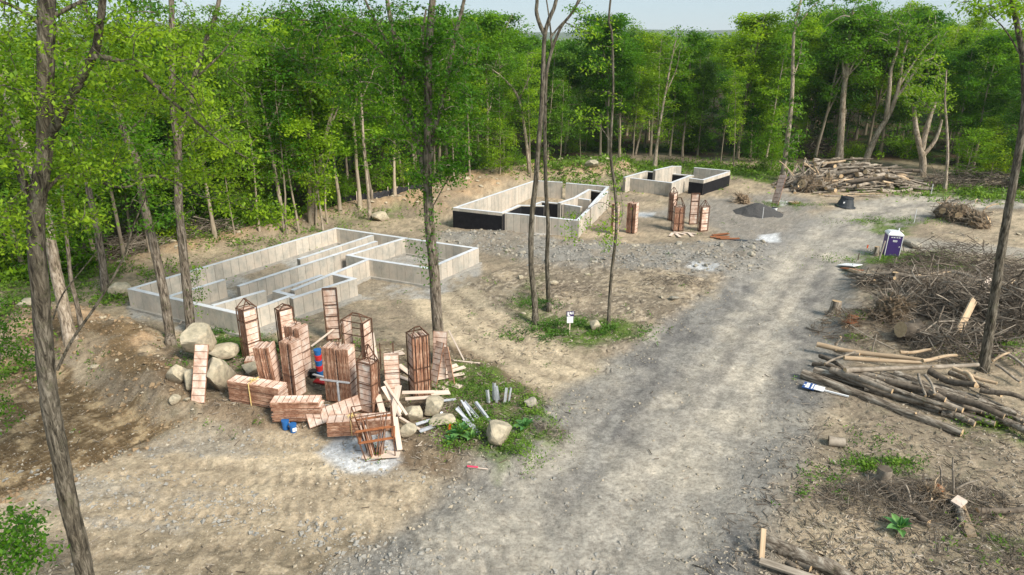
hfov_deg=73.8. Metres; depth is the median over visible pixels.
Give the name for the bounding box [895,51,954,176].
tree
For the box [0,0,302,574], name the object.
tree
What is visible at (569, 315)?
lot sign
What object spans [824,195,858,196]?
branch
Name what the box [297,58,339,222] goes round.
slender tree
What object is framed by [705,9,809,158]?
forked tree
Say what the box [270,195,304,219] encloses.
shrub
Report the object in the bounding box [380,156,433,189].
shrub
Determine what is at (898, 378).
log
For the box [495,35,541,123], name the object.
tree
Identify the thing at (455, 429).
broadleaf plant
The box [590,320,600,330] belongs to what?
boulder
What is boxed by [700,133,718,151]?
shrub
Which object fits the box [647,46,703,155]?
tree
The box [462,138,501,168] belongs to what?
shrub
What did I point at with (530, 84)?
tree
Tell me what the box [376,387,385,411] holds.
board
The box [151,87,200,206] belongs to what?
dark tree
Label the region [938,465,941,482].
branch
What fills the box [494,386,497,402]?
steel angle
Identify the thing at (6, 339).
maple sapling
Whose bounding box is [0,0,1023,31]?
sky
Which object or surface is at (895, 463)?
roadside grass
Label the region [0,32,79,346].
tree
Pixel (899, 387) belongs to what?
log
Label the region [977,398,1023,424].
log
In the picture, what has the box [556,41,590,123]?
dark tree
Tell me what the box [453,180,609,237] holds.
concrete foundation
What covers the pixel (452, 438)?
broadleaf plant
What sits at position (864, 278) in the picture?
log
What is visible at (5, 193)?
dark tree
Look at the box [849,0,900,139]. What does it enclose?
tree
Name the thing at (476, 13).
forked tree
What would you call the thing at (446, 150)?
tree
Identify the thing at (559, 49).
forked tree
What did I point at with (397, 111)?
tree
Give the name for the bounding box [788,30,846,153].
tree
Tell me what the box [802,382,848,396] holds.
fallen sign
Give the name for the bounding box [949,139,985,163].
shrub
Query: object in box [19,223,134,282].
shrub
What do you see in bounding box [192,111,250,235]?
slender tree
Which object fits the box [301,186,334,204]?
shrub
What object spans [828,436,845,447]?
log round
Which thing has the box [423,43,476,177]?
slender tree
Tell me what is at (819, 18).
tree
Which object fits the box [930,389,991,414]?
log
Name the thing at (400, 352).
board
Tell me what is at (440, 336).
plywood form
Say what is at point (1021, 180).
sapling
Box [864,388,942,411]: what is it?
log
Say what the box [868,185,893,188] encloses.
log
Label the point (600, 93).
slender tree
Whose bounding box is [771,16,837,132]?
tree
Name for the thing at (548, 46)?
forked tree
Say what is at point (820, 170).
log
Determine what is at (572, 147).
shrub
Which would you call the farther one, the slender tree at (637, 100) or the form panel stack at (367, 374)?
the slender tree at (637, 100)
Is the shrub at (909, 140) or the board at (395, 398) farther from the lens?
the shrub at (909, 140)
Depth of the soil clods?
29.89 m
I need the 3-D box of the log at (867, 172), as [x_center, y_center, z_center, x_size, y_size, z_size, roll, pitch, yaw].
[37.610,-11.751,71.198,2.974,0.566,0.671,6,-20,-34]
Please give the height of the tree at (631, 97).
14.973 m
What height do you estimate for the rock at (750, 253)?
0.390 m
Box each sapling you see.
[0,294,35,434]
[0,497,69,574]
[211,120,291,221]
[291,136,353,208]
[455,110,501,168]
[474,116,523,173]
[568,107,603,150]
[590,116,629,150]
[650,92,709,152]
[735,105,772,162]
[753,96,788,151]
[754,123,788,170]
[789,115,814,155]
[940,126,1003,183]
[962,104,1018,166]
[968,114,1023,178]
[994,132,1015,173]
[1006,140,1023,187]
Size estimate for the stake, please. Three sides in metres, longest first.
1.524 x 0.090 x 0.030 m
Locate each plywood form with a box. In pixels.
[191,344,208,402]
[306,395,361,428]
[431,341,443,387]
[432,331,446,379]
[443,347,454,383]
[771,175,786,204]
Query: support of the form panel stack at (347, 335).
on the ground at (798, 286)
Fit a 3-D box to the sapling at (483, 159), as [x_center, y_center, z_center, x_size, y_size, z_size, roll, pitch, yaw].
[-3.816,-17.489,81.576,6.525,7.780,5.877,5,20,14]
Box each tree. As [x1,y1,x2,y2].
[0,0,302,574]
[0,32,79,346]
[0,49,62,272]
[0,49,98,221]
[0,122,34,279]
[0,171,16,267]
[5,58,135,259]
[7,114,86,250]
[24,27,120,291]
[30,113,103,259]
[48,151,94,327]
[54,43,168,258]
[55,0,177,346]
[89,122,126,231]
[90,17,230,236]
[93,63,169,240]
[93,79,170,212]
[94,64,173,251]
[101,0,280,329]
[104,45,160,195]
[127,44,271,219]
[146,22,237,238]
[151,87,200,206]
[177,12,278,168]
[178,57,258,197]
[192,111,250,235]
[199,28,257,206]
[207,29,283,231]
[216,18,272,181]
[222,15,247,47]
[224,31,318,220]
[232,2,368,224]
[234,70,287,195]
[236,38,292,234]
[237,46,318,235]
[247,31,328,232]
[250,0,493,332]
[265,9,344,226]
[275,0,401,210]
[279,57,340,177]
[285,141,340,230]
[290,28,382,212]
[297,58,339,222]
[310,76,367,223]
[327,73,372,178]
[328,1,391,199]
[331,19,378,219]
[332,52,373,169]
[338,81,383,165]
[361,20,402,159]
[362,23,423,195]
[366,20,453,168]
[368,33,423,183]
[375,18,444,184]
[394,15,421,140]
[405,43,464,174]
[407,15,482,172]
[410,40,470,161]
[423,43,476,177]
[435,60,476,157]
[443,22,499,175]
[444,10,494,131]
[452,15,501,165]
[452,28,508,141]
[453,35,484,126]
[459,9,541,166]
[471,56,533,172]
[480,44,524,172]
[484,44,534,142]
[486,62,519,158]
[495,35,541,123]
[506,49,553,177]
[511,47,568,154]
[517,48,588,159]
[520,33,546,112]
[528,0,591,324]
[533,41,584,120]
[537,71,572,143]
[539,45,590,139]
[543,0,603,311]
[547,42,590,153]
[548,78,576,154]
[554,0,632,325]
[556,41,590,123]
[562,10,653,157]
[569,17,636,157]
[570,87,589,157]
[572,47,604,134]
[583,29,632,139]
[586,46,630,140]
[587,29,651,156]
[615,19,648,135]
[616,46,654,143]
[621,62,651,157]
[624,29,709,155]
[631,56,663,147]
[634,50,682,154]
[637,48,682,165]
[637,54,672,139]
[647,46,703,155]
[651,25,697,165]
[659,26,721,156]
[662,43,687,144]
[675,47,722,149]
[676,54,727,155]
[695,36,723,112]
[702,41,729,119]
[702,67,749,164]
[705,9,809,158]
[706,72,742,144]
[718,68,753,166]
[719,39,786,135]
[731,12,789,157]
[732,51,747,132]
[734,72,771,151]
[746,33,816,163]
[763,18,813,137]
[769,0,831,175]
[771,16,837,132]
[787,10,819,118]
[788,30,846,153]
[796,6,844,124]
[797,1,894,153]
[799,10,905,157]
[801,12,839,132]
[804,27,836,140]
[816,0,889,162]
[819,31,901,152]
[831,38,953,150]
[845,1,944,155]
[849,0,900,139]
[861,7,951,161]
[861,21,900,134]
[883,69,924,152]
[885,0,937,122]
[885,9,978,154]
[891,32,934,155]
[895,30,943,136]
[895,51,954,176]
[919,19,980,147]
[924,44,999,169]
[929,18,966,131]
[932,70,958,190]
[933,29,989,154]
[935,55,1008,147]
[938,26,1009,159]
[939,33,1020,157]
[944,0,1023,373]
[947,28,1023,171]
[956,11,992,135]
[956,17,1007,44]
[957,32,1017,111]
[985,28,1015,97]
[986,54,1023,165]
[998,29,1023,98]
[1001,54,1020,144]
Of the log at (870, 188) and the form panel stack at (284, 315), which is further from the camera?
the log at (870, 188)
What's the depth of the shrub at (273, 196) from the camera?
62.17 m
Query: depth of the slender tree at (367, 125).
59.72 m
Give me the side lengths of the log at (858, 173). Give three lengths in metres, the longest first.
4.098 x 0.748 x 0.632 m
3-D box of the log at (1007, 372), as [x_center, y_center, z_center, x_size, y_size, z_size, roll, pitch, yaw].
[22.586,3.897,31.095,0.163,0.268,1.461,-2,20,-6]
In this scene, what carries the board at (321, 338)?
on the ground at (798, 286)
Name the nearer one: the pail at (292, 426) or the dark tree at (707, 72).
the pail at (292, 426)
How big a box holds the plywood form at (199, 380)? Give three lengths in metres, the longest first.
2.442 x 0.618 x 0.050 m
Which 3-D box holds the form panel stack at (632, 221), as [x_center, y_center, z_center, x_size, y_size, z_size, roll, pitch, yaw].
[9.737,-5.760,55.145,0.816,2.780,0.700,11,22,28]
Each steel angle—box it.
[416,418,430,425]
[419,425,440,431]
[455,408,474,425]
[460,400,473,420]
[462,417,479,434]
[464,401,478,417]
[474,401,489,420]
[485,390,489,402]
[492,383,495,399]
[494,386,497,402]
[503,388,507,402]
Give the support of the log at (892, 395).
on the log at (822, 372)
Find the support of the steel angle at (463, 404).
on the ground at (798, 286)
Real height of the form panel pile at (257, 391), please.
1.087 m
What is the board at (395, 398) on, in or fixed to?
on the board at (387, 393)
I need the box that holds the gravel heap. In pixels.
[733,203,783,217]
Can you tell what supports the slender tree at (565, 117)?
on the ground at (798, 286)
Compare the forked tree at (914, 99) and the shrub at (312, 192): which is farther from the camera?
the forked tree at (914, 99)
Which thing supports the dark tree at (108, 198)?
on the ground at (798, 286)
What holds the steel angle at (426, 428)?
on the ground at (798, 286)
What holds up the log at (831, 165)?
on the log
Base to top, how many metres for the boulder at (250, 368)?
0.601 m
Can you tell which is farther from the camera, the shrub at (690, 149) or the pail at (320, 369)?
the shrub at (690, 149)
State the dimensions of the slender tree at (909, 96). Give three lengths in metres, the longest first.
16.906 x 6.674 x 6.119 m
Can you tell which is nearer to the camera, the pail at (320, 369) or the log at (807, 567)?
the log at (807, 567)
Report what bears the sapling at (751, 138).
on the ground at (798, 286)
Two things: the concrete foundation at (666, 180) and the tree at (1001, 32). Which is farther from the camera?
the tree at (1001, 32)
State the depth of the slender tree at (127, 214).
51.21 m
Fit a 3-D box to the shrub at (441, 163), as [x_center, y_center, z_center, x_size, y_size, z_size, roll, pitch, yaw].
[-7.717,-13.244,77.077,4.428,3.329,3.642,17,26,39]
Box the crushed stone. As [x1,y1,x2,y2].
[2,230,776,574]
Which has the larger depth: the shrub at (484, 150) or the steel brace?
the shrub at (484, 150)
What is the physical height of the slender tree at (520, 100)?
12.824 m
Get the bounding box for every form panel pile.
[227,374,287,407]
[244,355,254,363]
[270,395,324,421]
[326,412,391,436]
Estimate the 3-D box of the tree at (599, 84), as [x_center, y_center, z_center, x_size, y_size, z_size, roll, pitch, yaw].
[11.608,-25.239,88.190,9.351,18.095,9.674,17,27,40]
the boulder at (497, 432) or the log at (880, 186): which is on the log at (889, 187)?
the log at (880, 186)
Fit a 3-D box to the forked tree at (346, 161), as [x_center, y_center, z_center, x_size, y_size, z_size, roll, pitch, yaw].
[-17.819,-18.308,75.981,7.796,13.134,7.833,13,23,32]
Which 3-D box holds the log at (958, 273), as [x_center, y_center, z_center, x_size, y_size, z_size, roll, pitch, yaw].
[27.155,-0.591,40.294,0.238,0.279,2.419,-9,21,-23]
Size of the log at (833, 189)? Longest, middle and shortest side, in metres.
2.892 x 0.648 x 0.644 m
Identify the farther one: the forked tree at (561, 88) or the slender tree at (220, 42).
the forked tree at (561, 88)
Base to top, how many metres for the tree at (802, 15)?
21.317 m
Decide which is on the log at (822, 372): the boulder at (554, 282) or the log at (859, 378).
the log at (859, 378)
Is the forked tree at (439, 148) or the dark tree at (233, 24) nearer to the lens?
the forked tree at (439, 148)
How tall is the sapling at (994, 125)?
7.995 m
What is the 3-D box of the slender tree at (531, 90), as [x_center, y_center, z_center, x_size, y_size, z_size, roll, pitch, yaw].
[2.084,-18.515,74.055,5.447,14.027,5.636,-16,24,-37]
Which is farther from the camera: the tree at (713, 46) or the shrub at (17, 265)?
the tree at (713, 46)
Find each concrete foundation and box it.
[126,227,481,336]
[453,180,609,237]
[622,166,729,196]
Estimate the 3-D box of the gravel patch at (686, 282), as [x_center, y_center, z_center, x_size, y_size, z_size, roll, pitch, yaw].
[10.347,-0.479,43.163,4.422,0.682,2.207,0,20,0]
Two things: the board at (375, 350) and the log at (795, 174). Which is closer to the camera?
the board at (375, 350)
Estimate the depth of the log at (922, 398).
28.69 m
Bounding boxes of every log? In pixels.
[765,535,851,574]
[774,173,799,187]
[778,550,811,571]
[782,188,798,191]
[785,560,799,569]
[800,369,963,435]
[812,158,840,164]
[812,362,840,368]
[813,367,995,426]
[814,157,839,165]
[814,166,858,169]
[816,167,836,172]
[816,342,923,360]
[818,354,843,369]
[821,158,872,160]
[821,164,836,167]
[823,160,845,164]
[823,188,836,191]
[823,556,853,574]
[824,177,848,189]
[824,351,855,364]
[826,173,835,176]
[827,165,873,169]
[829,367,893,393]
[830,169,857,174]
[833,351,859,355]
[834,162,860,165]
[834,368,923,403]
[837,188,854,191]
[838,186,870,187]
[841,176,881,182]
[842,182,875,185]
[843,356,922,363]
[843,363,979,372]
[845,172,862,176]
[847,273,895,279]
[848,268,869,273]
[853,372,939,413]
[855,172,872,176]
[855,188,892,189]
[856,276,875,281]
[857,181,885,187]
[860,372,911,383]
[863,166,901,168]
[863,170,872,174]
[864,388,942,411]
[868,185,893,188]
[868,372,919,392]
[869,375,946,401]
[871,185,892,187]
[873,172,886,176]
[874,169,913,182]
[874,379,956,411]
[876,182,907,184]
[878,480,930,523]
[880,188,912,192]
[880,272,915,278]
[880,371,965,397]
[882,176,898,178]
[891,168,920,172]
[893,370,969,398]
[899,186,929,189]
[899,348,931,353]
[910,391,963,412]
[917,373,926,396]
[921,353,957,362]
[923,374,935,394]
[923,385,1004,418]
[927,368,976,387]
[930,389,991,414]
[933,383,957,389]
[941,386,977,399]
[941,409,975,426]
[947,392,1016,415]
[948,370,1002,396]
[948,500,965,527]
[951,366,997,384]
[952,271,976,277]
[955,389,1021,414]
[962,370,978,387]
[963,410,975,414]
[975,506,1023,515]
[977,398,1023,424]
[979,387,1023,400]
[992,352,1009,361]
[993,416,1023,433]
[995,364,1020,382]
[998,348,1023,367]
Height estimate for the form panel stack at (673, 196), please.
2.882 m
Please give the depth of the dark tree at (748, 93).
107.78 m
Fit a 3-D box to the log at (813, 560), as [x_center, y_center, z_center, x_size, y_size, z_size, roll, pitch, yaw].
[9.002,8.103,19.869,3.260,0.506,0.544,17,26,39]
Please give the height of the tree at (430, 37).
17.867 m
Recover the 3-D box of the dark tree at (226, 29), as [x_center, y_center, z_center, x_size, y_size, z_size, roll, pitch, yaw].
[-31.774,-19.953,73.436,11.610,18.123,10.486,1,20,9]
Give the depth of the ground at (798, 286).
28.31 m
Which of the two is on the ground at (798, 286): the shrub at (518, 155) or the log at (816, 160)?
the shrub at (518, 155)
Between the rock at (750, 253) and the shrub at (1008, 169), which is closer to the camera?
the rock at (750, 253)
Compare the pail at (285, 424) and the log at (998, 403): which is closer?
the pail at (285, 424)
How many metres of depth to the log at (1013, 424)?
27.04 m
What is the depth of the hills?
3281.28 m
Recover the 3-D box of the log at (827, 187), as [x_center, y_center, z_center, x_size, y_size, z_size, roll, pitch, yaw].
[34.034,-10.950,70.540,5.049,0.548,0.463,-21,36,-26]
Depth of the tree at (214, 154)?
48.65 m
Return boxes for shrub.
[0,223,25,260]
[0,233,77,271]
[0,239,26,268]
[1,220,125,272]
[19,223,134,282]
[139,205,203,243]
[185,192,248,232]
[186,202,216,229]
[230,185,275,210]
[262,189,281,206]
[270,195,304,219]
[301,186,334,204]
[329,174,362,205]
[333,167,355,194]
[349,179,365,193]
[359,154,404,192]
[362,167,386,180]
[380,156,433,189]
[396,158,441,186]
[432,156,454,177]
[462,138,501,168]
[506,148,526,165]
[557,136,582,152]
[674,127,707,149]
[676,126,712,152]
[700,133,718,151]
[735,130,782,155]
[761,140,784,158]
[771,131,797,150]
[823,142,856,162]
[844,139,866,158]
[857,149,865,160]
[883,133,930,158]
[894,130,930,154]
[895,137,915,154]
[900,137,929,157]
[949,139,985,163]
[994,153,1023,170]
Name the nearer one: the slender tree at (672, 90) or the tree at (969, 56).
the tree at (969, 56)
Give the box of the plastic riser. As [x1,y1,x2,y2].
[834,195,855,208]
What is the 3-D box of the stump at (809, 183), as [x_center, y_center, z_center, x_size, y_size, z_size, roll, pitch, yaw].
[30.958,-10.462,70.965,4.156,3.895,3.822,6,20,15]
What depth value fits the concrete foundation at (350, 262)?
43.33 m
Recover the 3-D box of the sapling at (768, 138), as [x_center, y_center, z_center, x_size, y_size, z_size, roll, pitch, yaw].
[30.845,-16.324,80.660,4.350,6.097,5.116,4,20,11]
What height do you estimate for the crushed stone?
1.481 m
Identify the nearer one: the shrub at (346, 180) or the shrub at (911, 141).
the shrub at (346, 180)
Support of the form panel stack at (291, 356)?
on the ground at (798, 286)
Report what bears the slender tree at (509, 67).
on the ground at (798, 286)
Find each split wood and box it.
[759,528,765,557]
[759,557,813,574]
[950,495,967,507]
[956,297,976,332]
[962,505,976,537]
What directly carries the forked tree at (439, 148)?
on the ground at (798, 286)
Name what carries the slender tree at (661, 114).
on the ground at (798, 286)
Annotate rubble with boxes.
[438,229,780,283]
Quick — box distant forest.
[7,32,923,90]
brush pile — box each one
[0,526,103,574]
[70,229,175,263]
[101,203,244,247]
[423,395,482,414]
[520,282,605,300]
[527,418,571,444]
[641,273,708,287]
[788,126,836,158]
[805,305,935,346]
[810,472,1023,530]
[845,257,942,295]
[869,254,985,319]
[879,230,1023,284]
[887,305,1023,368]
[896,502,1023,574]
[910,252,1023,336]
[912,478,953,509]
[921,163,1023,191]
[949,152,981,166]
[955,269,1023,343]
[964,250,1023,287]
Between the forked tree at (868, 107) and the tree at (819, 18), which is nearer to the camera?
the forked tree at (868, 107)
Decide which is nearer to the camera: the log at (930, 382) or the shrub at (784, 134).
the log at (930, 382)
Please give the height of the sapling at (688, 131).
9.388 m
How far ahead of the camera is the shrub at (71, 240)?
45.19 m
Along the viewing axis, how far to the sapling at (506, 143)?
74.30 m
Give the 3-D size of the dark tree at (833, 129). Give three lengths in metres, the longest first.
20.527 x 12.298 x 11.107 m
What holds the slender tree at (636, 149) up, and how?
on the ground at (798, 286)
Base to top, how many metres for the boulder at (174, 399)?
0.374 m
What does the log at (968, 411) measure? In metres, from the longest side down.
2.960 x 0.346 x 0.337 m
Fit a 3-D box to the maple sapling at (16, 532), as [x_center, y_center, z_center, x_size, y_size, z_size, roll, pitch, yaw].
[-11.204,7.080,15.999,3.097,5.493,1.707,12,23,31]
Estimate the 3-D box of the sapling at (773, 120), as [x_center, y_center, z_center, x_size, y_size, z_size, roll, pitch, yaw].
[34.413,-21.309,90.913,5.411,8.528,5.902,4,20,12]
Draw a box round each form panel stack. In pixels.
[235,298,261,357]
[252,341,282,381]
[274,303,294,351]
[279,334,306,394]
[283,319,311,377]
[321,287,340,340]
[321,340,357,401]
[340,312,374,361]
[356,344,380,412]
[383,353,399,391]
[405,326,431,396]
[610,203,619,233]
[626,200,638,232]
[667,187,677,220]
[671,197,685,231]
[689,193,699,224]
[697,200,709,231]
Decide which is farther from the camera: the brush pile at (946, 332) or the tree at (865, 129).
the tree at (865, 129)
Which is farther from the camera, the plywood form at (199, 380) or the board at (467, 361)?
the board at (467, 361)
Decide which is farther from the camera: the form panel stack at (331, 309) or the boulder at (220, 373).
the form panel stack at (331, 309)
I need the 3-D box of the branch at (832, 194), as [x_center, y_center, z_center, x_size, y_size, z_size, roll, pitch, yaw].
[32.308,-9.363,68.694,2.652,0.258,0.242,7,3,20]
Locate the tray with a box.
[313,379,324,383]
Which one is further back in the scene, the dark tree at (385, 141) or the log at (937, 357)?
the dark tree at (385, 141)
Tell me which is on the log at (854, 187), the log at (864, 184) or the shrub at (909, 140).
the log at (864, 184)
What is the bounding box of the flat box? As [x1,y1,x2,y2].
[838,263,861,266]
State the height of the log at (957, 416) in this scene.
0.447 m
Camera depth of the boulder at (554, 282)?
42.48 m
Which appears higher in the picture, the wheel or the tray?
the wheel
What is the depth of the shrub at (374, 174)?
75.15 m
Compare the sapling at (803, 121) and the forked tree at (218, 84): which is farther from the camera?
the sapling at (803, 121)
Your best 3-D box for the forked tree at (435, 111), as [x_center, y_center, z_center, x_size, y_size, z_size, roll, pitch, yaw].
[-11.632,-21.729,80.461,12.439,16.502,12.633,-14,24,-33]
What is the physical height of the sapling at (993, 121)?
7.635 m
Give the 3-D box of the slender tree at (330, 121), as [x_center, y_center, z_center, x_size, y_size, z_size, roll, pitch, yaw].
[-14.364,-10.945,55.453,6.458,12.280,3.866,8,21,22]
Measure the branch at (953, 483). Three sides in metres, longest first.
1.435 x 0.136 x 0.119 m
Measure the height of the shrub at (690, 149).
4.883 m
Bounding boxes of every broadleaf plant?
[442,433,458,444]
[446,421,468,437]
[460,429,476,440]
[512,417,532,429]
[883,513,911,536]
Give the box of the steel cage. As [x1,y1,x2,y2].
[350,400,395,461]
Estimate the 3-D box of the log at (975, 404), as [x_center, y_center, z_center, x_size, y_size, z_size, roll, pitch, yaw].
[18.641,4.716,28.288,0.407,0.485,3.101,-14,24,-34]
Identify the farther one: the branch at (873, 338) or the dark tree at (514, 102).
the dark tree at (514, 102)
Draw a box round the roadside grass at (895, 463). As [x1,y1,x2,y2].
[474,157,1023,569]
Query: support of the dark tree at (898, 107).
on the ground at (798, 286)
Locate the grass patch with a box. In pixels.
[147,291,677,371]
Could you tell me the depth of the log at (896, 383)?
29.29 m
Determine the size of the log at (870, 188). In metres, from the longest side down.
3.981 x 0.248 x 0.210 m
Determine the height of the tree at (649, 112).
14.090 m
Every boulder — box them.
[15,298,31,309]
[107,282,130,297]
[166,364,186,383]
[169,394,180,404]
[180,322,216,353]
[184,369,192,390]
[206,357,235,391]
[209,342,238,358]
[241,361,257,375]
[371,211,389,220]
[400,422,417,437]
[401,405,422,421]
[424,395,443,415]
[429,413,455,425]
[486,419,511,445]
[524,397,536,406]
[550,280,558,284]
[584,160,598,166]
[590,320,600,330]
[903,240,921,247]
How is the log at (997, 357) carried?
on the brush pile at (946, 332)
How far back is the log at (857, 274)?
42.65 m
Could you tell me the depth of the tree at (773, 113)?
82.93 m
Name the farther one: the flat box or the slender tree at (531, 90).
the slender tree at (531, 90)
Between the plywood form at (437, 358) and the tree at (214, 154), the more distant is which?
the tree at (214, 154)
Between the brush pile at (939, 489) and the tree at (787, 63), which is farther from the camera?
the tree at (787, 63)
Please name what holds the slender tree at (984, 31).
on the ground at (798, 286)
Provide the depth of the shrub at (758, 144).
91.46 m
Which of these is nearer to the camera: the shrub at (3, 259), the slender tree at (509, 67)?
the shrub at (3, 259)
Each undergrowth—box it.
[0,125,1016,283]
[0,200,436,387]
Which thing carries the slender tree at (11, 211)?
on the ground at (798, 286)
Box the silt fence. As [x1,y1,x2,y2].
[323,183,422,207]
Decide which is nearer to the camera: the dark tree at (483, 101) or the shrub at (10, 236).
the shrub at (10, 236)
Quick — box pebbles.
[0,216,1023,574]
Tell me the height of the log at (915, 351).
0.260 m
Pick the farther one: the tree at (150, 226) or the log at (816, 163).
the log at (816, 163)
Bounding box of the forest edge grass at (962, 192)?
[385,152,1023,206]
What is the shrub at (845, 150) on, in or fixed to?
on the ground at (798, 286)
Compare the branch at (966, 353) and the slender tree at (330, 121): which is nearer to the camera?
the branch at (966, 353)
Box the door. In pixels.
[885,236,902,255]
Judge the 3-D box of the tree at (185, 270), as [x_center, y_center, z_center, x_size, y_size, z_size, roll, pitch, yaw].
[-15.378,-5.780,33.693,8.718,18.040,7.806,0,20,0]
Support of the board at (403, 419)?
on the ground at (798, 286)
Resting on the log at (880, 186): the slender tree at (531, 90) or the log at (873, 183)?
the log at (873, 183)
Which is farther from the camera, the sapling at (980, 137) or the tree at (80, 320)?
the sapling at (980, 137)
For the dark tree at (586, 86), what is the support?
on the ground at (798, 286)
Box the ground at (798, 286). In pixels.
[0,64,1023,574]
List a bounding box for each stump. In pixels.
[729,189,752,203]
[794,168,831,192]
[816,172,843,192]
[822,300,841,316]
[836,313,865,330]
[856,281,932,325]
[869,465,893,483]
[872,246,879,255]
[888,271,898,290]
[894,318,933,344]
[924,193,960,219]
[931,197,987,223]
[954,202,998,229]
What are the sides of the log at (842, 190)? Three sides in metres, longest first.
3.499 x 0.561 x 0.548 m
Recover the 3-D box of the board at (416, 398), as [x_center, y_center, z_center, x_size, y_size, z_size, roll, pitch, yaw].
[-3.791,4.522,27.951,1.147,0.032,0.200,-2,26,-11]
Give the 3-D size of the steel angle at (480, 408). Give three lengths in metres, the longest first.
1.030 x 0.106 x 0.106 m
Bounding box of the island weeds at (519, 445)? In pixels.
[334,334,592,477]
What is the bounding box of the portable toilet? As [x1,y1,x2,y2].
[881,228,904,257]
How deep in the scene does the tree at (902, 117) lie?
94.43 m
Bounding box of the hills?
[2,22,738,41]
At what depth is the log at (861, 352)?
32.70 m
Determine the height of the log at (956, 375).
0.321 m
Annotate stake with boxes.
[878,241,885,260]
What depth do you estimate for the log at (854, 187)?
70.08 m
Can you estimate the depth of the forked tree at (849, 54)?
83.36 m
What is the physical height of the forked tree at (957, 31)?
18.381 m
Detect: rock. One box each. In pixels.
[90,364,98,368]
[747,251,755,255]
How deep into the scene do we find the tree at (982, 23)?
105.97 m
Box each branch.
[819,193,846,195]
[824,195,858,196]
[848,190,875,192]
[850,325,894,349]
[854,193,879,194]
[905,485,911,504]
[934,324,987,373]
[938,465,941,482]
[951,456,954,497]
[955,479,979,490]
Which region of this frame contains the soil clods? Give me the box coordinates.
[0,163,534,503]
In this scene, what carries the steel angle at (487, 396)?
on the ground at (798, 286)
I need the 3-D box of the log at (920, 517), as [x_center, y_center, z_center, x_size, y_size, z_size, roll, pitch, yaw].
[12.924,7.113,22.556,0.338,0.376,2.014,-5,20,-14]
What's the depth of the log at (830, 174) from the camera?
70.55 m
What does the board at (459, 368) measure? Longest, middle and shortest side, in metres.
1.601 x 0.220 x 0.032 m
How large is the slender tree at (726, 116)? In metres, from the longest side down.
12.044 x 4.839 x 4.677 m
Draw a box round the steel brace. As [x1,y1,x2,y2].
[320,378,349,405]
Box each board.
[311,317,347,346]
[361,450,399,458]
[371,332,377,360]
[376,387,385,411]
[381,386,401,416]
[384,381,407,414]
[389,350,404,354]
[392,385,401,416]
[393,417,402,449]
[399,364,407,373]
[399,416,425,432]
[400,375,409,380]
[402,390,434,393]
[405,395,430,400]
[430,390,450,394]
[438,372,464,379]
[445,381,462,388]
[446,366,465,373]
[448,330,464,360]
[452,360,479,363]
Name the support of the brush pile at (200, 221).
on the ground at (798, 286)
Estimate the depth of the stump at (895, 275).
40.76 m
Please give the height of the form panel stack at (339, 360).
2.780 m
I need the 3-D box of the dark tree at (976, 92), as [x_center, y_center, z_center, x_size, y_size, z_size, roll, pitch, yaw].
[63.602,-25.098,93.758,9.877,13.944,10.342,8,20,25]
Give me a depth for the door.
48.82 m
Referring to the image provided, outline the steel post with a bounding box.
[379,343,381,368]
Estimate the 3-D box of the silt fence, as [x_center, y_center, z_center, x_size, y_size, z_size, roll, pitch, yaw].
[-13.047,-8.476,64.292,9.827,1.968,2.663,-7,21,-18]
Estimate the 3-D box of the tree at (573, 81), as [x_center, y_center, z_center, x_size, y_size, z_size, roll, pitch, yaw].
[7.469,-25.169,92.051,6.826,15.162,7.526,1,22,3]
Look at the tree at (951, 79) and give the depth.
87.40 m
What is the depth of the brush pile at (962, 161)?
86.17 m
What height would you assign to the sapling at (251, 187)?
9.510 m
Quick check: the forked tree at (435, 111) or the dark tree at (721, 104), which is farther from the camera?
the dark tree at (721, 104)
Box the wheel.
[309,368,316,378]
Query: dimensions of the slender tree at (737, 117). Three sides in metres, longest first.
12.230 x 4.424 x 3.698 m
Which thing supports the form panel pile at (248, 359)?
on the ground at (798, 286)
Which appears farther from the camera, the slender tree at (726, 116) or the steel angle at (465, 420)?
the slender tree at (726, 116)
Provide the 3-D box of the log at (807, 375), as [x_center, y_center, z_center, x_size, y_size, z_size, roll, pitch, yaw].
[15.619,4.854,29.256,0.550,0.536,6.630,-32,34,-30]
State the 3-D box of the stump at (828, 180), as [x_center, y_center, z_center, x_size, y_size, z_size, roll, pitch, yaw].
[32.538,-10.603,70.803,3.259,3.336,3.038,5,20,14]
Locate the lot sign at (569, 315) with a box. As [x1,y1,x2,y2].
[566,311,573,333]
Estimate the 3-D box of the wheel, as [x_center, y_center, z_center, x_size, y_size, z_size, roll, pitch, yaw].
[-8.909,3.872,30.566,0.352,0.380,0.352,-5,20,-14]
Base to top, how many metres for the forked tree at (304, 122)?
17.740 m
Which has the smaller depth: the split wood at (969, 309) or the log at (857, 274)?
the split wood at (969, 309)
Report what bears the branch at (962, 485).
on the brush pile at (857, 482)
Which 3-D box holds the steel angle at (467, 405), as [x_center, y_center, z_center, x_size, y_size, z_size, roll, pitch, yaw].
[-1.665,4.969,27.687,0.106,0.106,0.937,-23,60,-42]
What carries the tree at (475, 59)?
on the ground at (798, 286)
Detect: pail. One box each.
[281,419,288,429]
[289,422,296,432]
[313,348,320,355]
[314,354,321,360]
[314,360,321,366]
[315,364,322,371]
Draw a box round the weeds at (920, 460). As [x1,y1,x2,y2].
[0,154,1023,557]
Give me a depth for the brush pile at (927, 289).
37.86 m
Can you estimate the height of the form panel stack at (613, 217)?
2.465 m
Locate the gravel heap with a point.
(754, 210)

